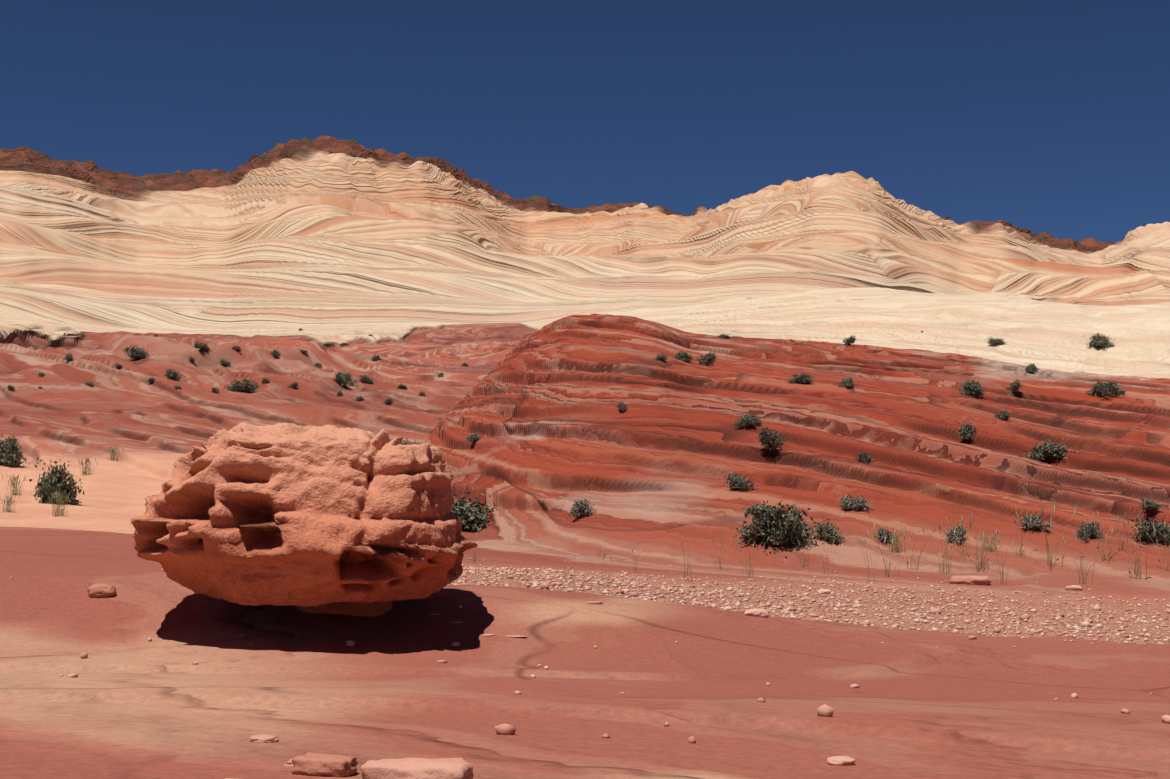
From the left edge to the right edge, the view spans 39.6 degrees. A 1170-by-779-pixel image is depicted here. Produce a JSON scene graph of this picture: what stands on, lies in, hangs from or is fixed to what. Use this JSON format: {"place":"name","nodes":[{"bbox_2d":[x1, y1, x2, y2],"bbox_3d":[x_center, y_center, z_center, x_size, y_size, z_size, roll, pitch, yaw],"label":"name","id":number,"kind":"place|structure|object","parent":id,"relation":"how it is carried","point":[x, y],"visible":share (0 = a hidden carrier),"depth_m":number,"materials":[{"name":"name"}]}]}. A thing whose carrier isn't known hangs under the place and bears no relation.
{"place":"outdoors","nodes":[
{"label":"outdoors","id":0,"kind":"place"},
{"bbox_2d":[0,136,1169,778],"bbox_3d":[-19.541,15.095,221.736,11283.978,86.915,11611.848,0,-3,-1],"label":"terrain","id":1,"kind":"structure","parent":0,"point":[554,326],"depth_m":13.05,"materials":[{"name":"stone"}]},
{"bbox_2d":[0,493,19,512],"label":"grass tuft","id":2,"kind":"object","parent":1,"relation":"on","point":[9,501],"visible":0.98,"depth_m":10.88,"materials":[{"name":"plant"}]},
{"bbox_2d":[2,474,25,495],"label":"grass tuft","id":3,"kind":"object","parent":1,"relation":"on","point":[14,480],"visible":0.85,"depth_m":14.45,"materials":[{"name":"plant"}]},
{"bbox_2d":[0,434,29,466],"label":"shrub","id":4,"kind":"object","parent":1,"relation":"on","point":[9,451],"visible":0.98,"depth_m":18.36,"materials":[{"name":"green plant"}]},
{"bbox_2d":[29,453,83,504],"bbox_3d":[-3.842,0.649,11.803,0.370,0.396,0.518,0,-3,-4],"label":"shrub","id":5,"kind":"object","parent":1,"relation":"on","point":[54,482],"visible":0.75,"depth_m":11.78,"materials":[{"name":"green plant"}]},
{"bbox_2d":[49,490,69,516],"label":"grass tuft","id":6,"kind":"object","parent":1,"relation":"on","point":[59,500],"visible":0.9,"depth_m":10.55,"materials":[{"name":"green plant"}]},
{"bbox_2d":[65,353,72,360],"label":"shrub","id":7,"kind":"object","parent":1,"relation":"on","point":[68,357],"visible":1,"depth_m":34.93,"materials":[{"name":"green plant"}]},
{"bbox_2d":[78,456,97,474],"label":"grass tuft","id":8,"kind":"object","parent":1,"relation":"on","point":[84,472],"visible":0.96,"depth_m":16.60,"materials":[{"name":"plant"}]},
{"bbox_2d":[85,380,94,385],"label":"shrub","id":9,"kind":"object","parent":1,"relation":"on","point":[89,383],"visible":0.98,"depth_m":32.25,"materials":[{"name":"green plant"}]},
{"bbox_2d":[87,584,116,597],"bbox_3d":[-1.078,0.451,3.629,0.062,0.036,0.054,1,-3,-23],"label":"rock","id":10,"kind":"object","parent":1,"relation":"on","point":[101,590],"visible":0.88,"depth_m":3.61,"materials":[{"name":"stone"}]},
{"bbox_2d":[108,447,123,460],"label":"grass tuft","id":11,"kind":"object","parent":1,"relation":"on","point":[112,453],"visible":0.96,"depth_m":19.67,"materials":[{"name":"plant"}]},
{"bbox_2d":[122,345,149,359],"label":"shrub","id":12,"kind":"object","parent":1,"relation":"on","point":[134,353],"visible":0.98,"depth_m":38.47,"materials":[{"name":"green plant"}]},
{"bbox_2d":[146,377,154,382],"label":"shrub","id":13,"kind":"object","parent":1,"relation":"on","point":[152,379],"visible":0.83,"depth_m":33.05,"materials":[{"name":"green plant"}]},
{"bbox_2d":[163,369,180,378],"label":"shrub","id":14,"kind":"object","parent":1,"relation":"on","point":[172,373],"visible":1,"depth_m":35.15,"materials":[{"name":"green plant"}]},
{"bbox_2d":[191,341,209,348],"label":"shrub","id":15,"kind":"object","parent":1,"relation":"on","point":[198,345],"visible":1,"depth_m":41.07,"materials":[{"name":"green plant"}]},
{"bbox_2d":[219,358,229,365],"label":"shrub","id":16,"kind":"object","parent":1,"relation":"on","point":[223,362],"visible":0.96,"depth_m":41.02,"materials":[{"name":"green plant"}]},
{"bbox_2d":[221,377,263,391],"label":"shrub","id":17,"kind":"object","parent":1,"relation":"on","point":[243,385],"visible":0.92,"depth_m":33.05,"materials":[{"name":"green plant"}]},
{"bbox_2d":[248,734,278,742],"bbox_3d":[-0.256,0.278,1.292,0.025,0.007,0.021,-1,-3,10],"label":"rock","id":18,"kind":"object","parent":1,"relation":"on","point":[263,738],"visible":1,"depth_m":1.28,"materials":[{"name":"pink stone"}]},
{"bbox_2d":[261,378,270,382],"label":"shrub","id":19,"kind":"object","parent":1,"relation":"on","point":[265,380],"visible":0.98,"depth_m":33.90,"materials":[{"name":"green plant"}]},
{"bbox_2d":[271,350,280,356],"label":"shrub","id":20,"kind":"object","parent":1,"relation":"on","point":[274,353],"visible":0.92,"depth_m":42.37,"materials":[{"name":"green plant"}]},
{"bbox_2d":[283,758,292,766],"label":"rock","id":21,"kind":"object","parent":1,"relation":"on","point":[289,763],"visible":0.1,"depth_m":1.14,"materials":[{"name":"pink stone"}]},
{"bbox_2d":[288,381,298,387],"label":"shrub","id":22,"kind":"object","parent":1,"relation":"on","point":[294,385],"visible":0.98,"depth_m":33.66,"materials":[{"name":"green plant"}]},
{"bbox_2d":[291,752,357,776],"bbox_3d":[-0.176,0.257,1.103,0.044,0.016,0.028,-1,-3,20],"label":"rock","id":23,"kind":"object","parent":1,"relation":"on","point":[317,764],"visible":0.9,"depth_m":1.09,"materials":[{"name":"stone"}]},
{"bbox_2d":[297,601,392,616],"bbox_3d":[-0.532,0.501,3.596,0.209,0.132,0.190,0,-3,-1],"label":"pedestal rock","id":24,"kind":"object","parent":1,"relation":"on","point":[375,609],"visible":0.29,"depth_m":3.52,"materials":[{"name":"stone"}]},
{"bbox_2d":[131,423,477,606],"bbox_3d":[-0.584,0.259,3.498,0.702,0.386,0.707,0,-3,-1],"label":"boulder","id":25,"kind":"object","parent":24,"relation":"on","point":[282,514],"visible":1,"depth_m":3.25,"materials":[{"name":"stone"}]},
{"bbox_2d":[332,370,358,386],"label":"shrub","id":26,"kind":"object","parent":1,"relation":"on","point":[345,380],"visible":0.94,"depth_m":35.28,"materials":[{"name":"green plant"}]},
{"bbox_2d":[355,395,363,400],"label":"shrub","id":27,"kind":"object","parent":1,"relation":"on","point":[359,398],"visible":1,"depth_m":32.35,"materials":[{"name":"green plant"}]},
{"bbox_2d":[358,373,373,383],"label":"shrub","id":28,"kind":"object","parent":1,"relation":"on","point":[366,380],"visible":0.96,"depth_m":36.23,"materials":[{"name":"green plant"}]},
{"bbox_2d":[371,354,380,360],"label":"shrub","id":29,"kind":"object","parent":1,"relation":"on","point":[376,358],"visible":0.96,"depth_m":48.06,"materials":[{"name":"green plant"}]},
{"bbox_2d":[384,398,393,403],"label":"shrub","id":30,"kind":"object","parent":1,"relation":"on","point":[388,400],"visible":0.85,"depth_m":32.64,"materials":[{"name":"green plant"}]},
{"bbox_2d":[397,383,406,388],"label":"shrub","id":31,"kind":"object","parent":1,"relation":"on","point":[401,386],"visible":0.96,"depth_m":35.88,"materials":[{"name":"green plant"}]},
{"bbox_2d":[401,438,421,444],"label":"shrub","id":32,"kind":"object","parent":1,"relation":"on","point":[405,443],"visible":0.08,"depth_m":21.20,"materials":[{"name":"green plant"}]},
{"bbox_2d":[359,757,473,778],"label":"rock","id":33,"kind":"object","parent":1,"relation":"on","point":[415,768],"visible":1,"depth_m":1.04,"materials":[{"name":"pink stone"}]},
{"bbox_2d":[432,757,466,761],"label":"rock","id":34,"kind":"object","parent":1,"relation":"on","point":[458,759],"visible":0.25,"depth_m":1.17,"materials":[{"name":"pink stone"}]},
{"bbox_2d":[450,487,495,530],"bbox_3d":[-0.815,0.852,11.546,0.553,0.320,0.664,3,-4,-40],"label":"shrub","id":35,"kind":"object","parent":1,"relation":"on","point":[471,516],"visible":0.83,"depth_m":11.45,"materials":[{"name":"green plant"}]},
{"bbox_2d":[465,433,483,442],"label":"shrub","id":36,"kind":"object","parent":1,"relation":"on","point":[474,438],"visible":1,"depth_m":14.63,"materials":[{"name":"green plant"}]},
{"bbox_2d":[471,533,479,562],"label":"grass","id":37,"kind":"structure","parent":1,"relation":"on","point":[474,556],"depth_m":8.56,"materials":[{"name":"plant"}]},
{"bbox_2d":[506,635,526,637],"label":"rock","id":38,"kind":"object","parent":1,"relation":"on","point":[517,636],"visible":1,"depth_m":3.41,"materials":[{"name":"stone"}]},
{"bbox_2d":[556,556,574,579],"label":"grass","id":39,"kind":"structure","parent":1,"relation":"on","point":[565,568],"depth_m":6.43,"materials":[{"name":"plant"}]},
{"bbox_2d":[569,499,597,516],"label":"shrub","id":40,"kind":"object","parent":1,"relation":"on","point":[581,508],"visible":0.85,"depth_m":10.79,"materials":[{"name":"green plant"}]},
{"bbox_2d":[10,559,1169,743],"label":"pebbles","id":41,"kind":"object","parent":1,"relation":"on","point":[824,710],"visible":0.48,"depth_m":6.26,"materials":[{"name":"beige gravel"}]},
{"bbox_2d":[585,601,602,603],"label":"rock","id":42,"kind":"object","parent":1,"relation":"on","point":[594,602],"visible":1,"depth_m":3.81,"materials":[{"name":"pink stone"}]},
{"bbox_2d":[595,546,618,586],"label":"grass","id":43,"kind":"structure","parent":1,"relation":"on","point":[605,567],"depth_m":6.27,"materials":[{"name":"beige plant"}]},
{"bbox_2d":[610,590,623,593],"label":"rock","id":44,"kind":"object","parent":1,"relation":"on","point":[618,591],"visible":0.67,"depth_m":5.95,"materials":[{"name":"stone"}]},
{"bbox_2d":[615,401,627,410],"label":"shrub","id":45,"kind":"object","parent":1,"relation":"on","point":[621,407],"visible":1,"depth_m":13.86,"materials":[{"name":"green plant"}]},
{"bbox_2d":[652,353,668,360],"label":"shrub","id":46,"kind":"object","parent":1,"relation":"on","point":[661,357],"visible":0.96,"depth_m":17.41,"materials":[{"name":"green plant"}]},
{"bbox_2d":[673,350,692,361],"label":"shrub","id":47,"kind":"object","parent":1,"relation":"on","point":[685,356],"visible":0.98,"depth_m":18.22,"materials":[{"name":"green plant"}]},
{"bbox_2d":[671,540,701,581],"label":"grass","id":48,"kind":"structure","parent":1,"relation":"on","point":[684,564],"depth_m":7.46,"materials":[{"name":"plant"}]},
{"bbox_2d":[696,350,717,364],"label":"shrub","id":49,"kind":"object","parent":1,"relation":"on","point":[708,359],"visible":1,"depth_m":18.18,"materials":[{"name":"green plant"}]},
{"bbox_2d":[717,334,731,338],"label":"shrub","id":50,"kind":"object","parent":1,"relation":"on","point":[724,336],"visible":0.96,"depth_m":23.63,"materials":[{"name":"green plant"}]},
{"bbox_2d":[723,471,758,490],"bbox_3d":[1.050,0.619,10.990,0.248,0.138,0.213,3,-4,-44],"label":"shrub","id":51,"kind":"object","parent":1,"relation":"on","point":[734,480],"visible":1,"depth_m":10.95,"materials":[{"name":"green plant"}]},
{"bbox_2d":[733,413,764,426],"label":"shrub","id":52,"kind":"object","parent":1,"relation":"on","point":[747,420],"visible":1,"depth_m":13.59,"materials":[{"name":"green plant"}]},
{"bbox_2d":[735,539,764,577],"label":"grass","id":53,"kind":"structure","parent":1,"relation":"on","point":[749,559],"depth_m":8.17,"materials":[{"name":"beige plant"}]},
{"bbox_2d":[744,608,768,617],"bbox_3d":[0.419,0.550,3.984,0.063,0.026,0.050,1,-3,-14],"label":"rock","id":54,"kind":"object","parent":1,"relation":"on","point":[763,613],"visible":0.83,"depth_m":3.96,"materials":[{"name":"pink stone"}]},
{"bbox_2d":[740,502,772,513],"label":"shrub","id":55,"kind":"object","parent":1,"relation":"on","point":[753,506],"visible":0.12,"depth_m":10.51,"materials":[{"name":"green plant"}]},
{"bbox_2d":[757,425,787,450],"bbox_3d":[1.425,0.375,12.536,0.228,0.206,0.287,1,-3,-16],"label":"shrub","id":56,"kind":"object","parent":1,"relation":"on","point":[769,439],"visible":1,"depth_m":12.48,"materials":[{"name":"green plant"}]},
{"bbox_2d":[733,500,822,545],"bbox_3d":[1.238,0.830,10.142,0.524,0.290,0.422,2,-4,-35],"label":"shrub","id":57,"kind":"object","parent":1,"relation":"on","point":[777,524],"visible":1,"depth_m":10.06,"materials":[{"name":"green plant"}]},
{"bbox_2d":[784,371,815,382],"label":"shrub","id":58,"kind":"object","parent":1,"relation":"on","point":[803,377],"visible":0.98,"depth_m":16.91,"materials":[{"name":"green plant"}]},
{"bbox_2d":[817,589,832,593],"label":"rock","id":59,"kind":"object","parent":1,"relation":"on","point":[826,591],"visible":0.75,"depth_m":7.18,"materials":[{"name":"stone"}]},
{"bbox_2d":[810,518,845,542],"bbox_3d":[1.532,0.874,10.148,0.244,0.171,0.174,-2,-4,38],"label":"shrub","id":60,"kind":"object","parent":1,"relation":"on","point":[826,532],"visible":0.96,"depth_m":10.12,"materials":[{"name":"green plant"}]},
{"bbox_2d":[827,756,855,765],"bbox_3d":[0.194,0.282,1.229,0.023,0.008,0.018,1,-3,-22],"label":"rock","id":61,"kind":"object","parent":1,"relation":"on","point":[841,760],"visible":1,"depth_m":1.22,"materials":[{"name":"pink stone"}]},
{"bbox_2d":[837,376,856,386],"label":"shrub","id":62,"kind":"object","parent":1,"relation":"on","point":[847,382],"visible":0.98,"depth_m":16.73,"materials":[{"name":"green plant"}]},
{"bbox_2d":[842,335,857,344],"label":"shrub","id":63,"kind":"object","parent":1,"relation":"on","point":[850,340],"visible":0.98,"depth_m":25.88,"materials":[{"name":"green plant"}]},
{"bbox_2d":[837,493,871,509],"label":"shrub","id":64,"kind":"object","parent":1,"relation":"on","point":[855,503],"visible":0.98,"depth_m":10.55,"materials":[{"name":"green plant"}]},
{"bbox_2d":[854,453,874,462],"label":"shrub","id":65,"kind":"object","parent":1,"relation":"on","point":[864,458],"visible":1,"depth_m":12.27,"materials":[{"name":"green plant"}]},
{"bbox_2d":[858,520,886,581],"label":"grass","id":66,"kind":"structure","parent":1,"relation":"on","point":[870,549],"depth_m":8.06,"materials":[{"name":"plant"}]},
{"bbox_2d":[875,526,894,542],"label":"shrub","id":67,"kind":"object","parent":1,"relation":"on","point":[883,533],"visible":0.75,"depth_m":10.12,"materials":[{"name":"green plant"}]},
{"bbox_2d":[886,533,905,552],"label":"grass tuft","id":68,"kind":"object","parent":1,"relation":"on","point":[896,539],"visible":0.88,"depth_m":9.97,"materials":[{"name":"plant"}]},
{"bbox_2d":[942,522,966,542],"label":"shrub","id":69,"kind":"object","parent":1,"relation":"on","point":[960,534],"visible":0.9,"depth_m":10.05,"materials":[{"name":"green plant"}]},
{"bbox_2d":[955,420,979,438],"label":"shrub","id":70,"kind":"object","parent":1,"relation":"on","point":[966,431],"visible":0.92,"depth_m":13.81,"materials":[{"name":"green plant"}]},
{"bbox_2d":[953,379,984,396],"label":"shrub","id":71,"kind":"object","parent":1,"relation":"on","point":[973,388],"visible":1,"depth_m":17.14,"materials":[{"name":"green plant"}]},
{"bbox_2d":[949,575,991,584],"bbox_3d":[1.961,0.975,8.267,0.216,0.058,0.146,-1,-3,17],"label":"rock","id":72,"kind":"object","parent":1,"relation":"on","point":[975,580],"visible":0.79,"depth_m":8.21,"materials":[{"name":"stone"}]},
{"bbox_2d":[980,533,997,551],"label":"grass tuft","id":73,"kind":"object","parent":1,"relation":"on","point":[983,544],"visible":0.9,"depth_m":9.91,"materials":[{"name":"plant"}]},
{"bbox_2d":[985,336,1005,344],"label":"shrub","id":74,"kind":"object","parent":1,"relation":"on","point":[991,340],"visible":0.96,"depth_m":43.60,"materials":[{"name":"green plant"}]},
{"bbox_2d":[992,409,1010,419],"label":"shrub","id":75,"kind":"object","parent":1,"relation":"on","point":[1003,415],"visible":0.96,"depth_m":14.85,"materials":[{"name":"green plant"}]},
{"bbox_2d":[1006,379,1021,391],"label":"shrub","id":76,"kind":"object","parent":1,"relation":"on","point":[1015,386],"visible":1,"depth_m":18.25,"materials":[{"name":"green plant"}]},
{"bbox_2d":[1025,362,1039,372],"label":"shrub","id":77,"kind":"object","parent":1,"relation":"on","point":[1030,368],"visible":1,"depth_m":24.25,"materials":[{"name":"green plant"}]},
{"bbox_2d":[1015,512,1052,529],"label":"shrub","id":78,"kind":"object","parent":1,"relation":"on","point":[1036,519],"visible":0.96,"depth_m":10.10,"materials":[{"name":"green plant"}]},
{"bbox_2d":[1022,440,1083,459],"bbox_3d":[3.748,0.492,13.129,0.502,0.175,0.424,0,-3,5],"label":"shrub","id":79,"kind":"object","parent":1,"relation":"on","point":[1046,450],"visible":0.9,"depth_m":13.04,"materials":[{"name":"green plant"}]},
{"bbox_2d":[1065,585,1082,590],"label":"rock","id":80,"kind":"object","parent":1,"relation":"on","point":[1075,587],"visible":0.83,"depth_m":8.01,"materials":[{"name":"pink stone"}]},
{"bbox_2d":[1073,519,1104,538],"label":"shrub","id":81,"kind":"object","parent":1,"relation":"on","point":[1090,529],"visible":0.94,"depth_m":9.95,"materials":[{"name":"green plant"}]},
{"bbox_2d":[1086,333,1114,347],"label":"shrub","id":82,"kind":"object","parent":1,"relation":"on","point":[1101,341],"visible":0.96,"depth_m":42.15,"materials":[{"name":"green plant"}]},
{"bbox_2d":[1082,380,1126,396],"bbox_3d":[6.087,-0.013,19.065,0.459,0.208,0.406,2,-4,-36],"label":"shrub","id":83,"kind":"object","parent":1,"relation":"on","point":[1104,389],"visible":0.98,"depth_m":19.03,"materials":[{"name":"green plant"}]},
{"bbox_2d":[1128,511,1169,543],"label":"shrub","id":84,"kind":"object","parent":1,"relation":"on","point":[1162,532],"visible":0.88,"depth_m":9.81,"materials":[{"name":"green plant"}]},
{"bbox_2d":[1138,498,1163,509],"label":"shrub","id":85,"kind":"object","parent":1,"relation":"on","point":[1146,504],"visible":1,"depth_m":10.23,"materials":[{"name":"green plant"}]},
{"bbox_2d":[0,0,1169,242],"label":"sky","id":86,"kind":"structure","parent":0,"point":[1052,117],"materials":[{"name":"blue"}]},
{"bbox_2d":[632,545,642,572],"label":"grass","id":87,"kind":"structure","parent":0,"point":[636,560],"depth_m":8.11,"materials":[{"name":"plant"}]},
{"bbox_2d":[712,537,722,569],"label":"grass","id":88,"kind":"structure","parent":0,"point":[719,554],"depth_m":8.70,"materials":[{"name":"beige plant"}]},
{"bbox_2d":[793,527,812,566],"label":"grass","id":89,"kind":"structure","parent":0,"point":[803,564],"depth_m":9.58,"materials":[{"name":"plant"}]},
{"bbox_2d":[803,529,838,573],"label":"grass","id":90,"kind":"structure","parent":0,"point":[825,552],"depth_m":8.71,"materials":[{"name":"plant"}]},
{"bbox_2d":[873,529,912,576],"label":"grass","id":91,"kind":"structure","parent":0,"point":[890,555],"depth_m":8.65,"materials":[{"name":"beige plant"}]},
{"bbox_2d":[901,524,935,568],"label":"grass","id":92,"kind":"structure","parent":0,"point":[912,555],"depth_m":9.61,"materials":[{"name":"beige plant"}]},
{"bbox_2d":[921,514,962,573],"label":"grass","id":93,"kind":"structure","parent":0,"point":[945,548],"depth_m":9.20,"materials":[{"name":"plant"}]},
{"bbox_2d":[945,516,971,555],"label":"grass","id":94,"kind":"structure","parent":0,"point":[964,537],"depth_m":9.84,"materials":[{"name":"green plant"}]},
{"bbox_2d":[961,513,999,568],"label":"grass","id":95,"kind":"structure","parent":0,"point":[976,538],"depth_m":9.67,"materials":[{"name":"beige plant"}]},
{"bbox_2d":[994,526,1013,583],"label":"grass","id":96,"kind":"structure","parent":0,"point":[1000,551],"depth_m":8.34,"materials":[{"name":"plant"}]},
{"bbox_2d":[1013,506,1031,556],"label":"grass","id":97,"kind":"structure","parent":0,"point":[1020,553],"depth_m":9.80,"materials":[{"name":"green plant"}]},
{"bbox_2d":[1040,502,1078,567],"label":"grass","id":98,"kind":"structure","parent":0,"point":[1050,556],"depth_m":9.62,"materials":[{"name":"green plant"}]},
{"bbox_2d":[1063,533,1101,583],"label":"grass","id":99,"kind":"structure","parent":0,"point":[1082,559],"depth_m":8.59,"materials":[{"name":"plant"}]},
{"bbox_2d":[1093,511,1125,561],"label":"grass","id":100,"kind":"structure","parent":0,"point":[1109,544],"depth_m":9.67,"materials":[{"name":"green plant"}]},
{"bbox_2d":[1116,509,1132,551],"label":"grass","id":101,"kind":"structure","parent":0,"point":[1124,535],"depth_m":9.74,"materials":[{"name":"green plant"}]},
{"bbox_2d":[1115,517,1148,579],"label":"grass","id":102,"kind":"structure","parent":0,"point":[1135,572],"depth_m":9.41,"materials":[{"name":"beige plant"}]},
{"bbox_2d":[1146,522,1169,567],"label":"grass","id":103,"kind":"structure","parent":0,"point":[1165,548],"depth_m":9.50,"materials":[{"name":"plant"}]}
]}

